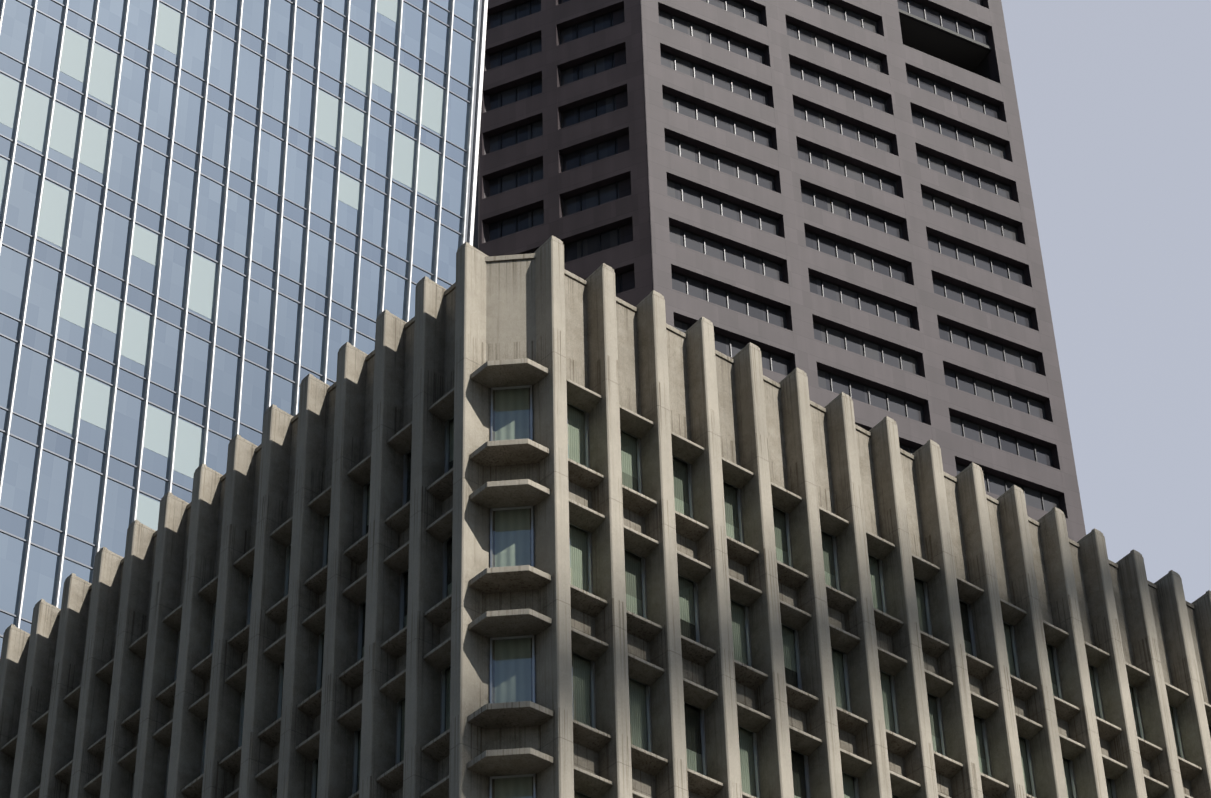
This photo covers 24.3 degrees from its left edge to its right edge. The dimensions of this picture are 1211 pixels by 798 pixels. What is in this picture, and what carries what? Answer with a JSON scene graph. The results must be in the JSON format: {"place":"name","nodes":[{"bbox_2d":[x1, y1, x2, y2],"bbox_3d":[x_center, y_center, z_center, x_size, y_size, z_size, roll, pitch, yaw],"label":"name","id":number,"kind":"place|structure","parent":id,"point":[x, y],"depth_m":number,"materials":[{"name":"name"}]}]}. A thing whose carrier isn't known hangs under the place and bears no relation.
{"place":"outdoors","nodes":[
{"label":"outdoors","id":0,"kind":"place"},
{"bbox_2d":[0,0,487,656],"bbox_3d":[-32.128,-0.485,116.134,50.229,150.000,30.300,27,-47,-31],"label":"glass tower","id":1,"kind":"structure","parent":0,"point":[222,222],"depth_m":113.43,"materials":[{"name":"blue glass"}]},
{"bbox_2d":[0,235,1210,797],"bbox_3d":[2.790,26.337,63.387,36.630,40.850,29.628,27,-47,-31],"label":"concrete building","id":2,"kind":"structure","parent":0,"point":[540,523],"depth_m":58.60,"materials":[{"name":"grey concrete"}]},
{"bbox_2d":[473,0,1085,541],"bbox_3d":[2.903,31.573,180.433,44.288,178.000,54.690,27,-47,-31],"label":"skyscraper","id":3,"kind":"structure","parent":0,"point":[831,198],"depth_m":190.11,"materials":[{"name":"grey"}]},
{"bbox_2d":[1001,0,1210,602],"label":"sky","id":4,"kind":"structure","parent":0,"point":[1114,96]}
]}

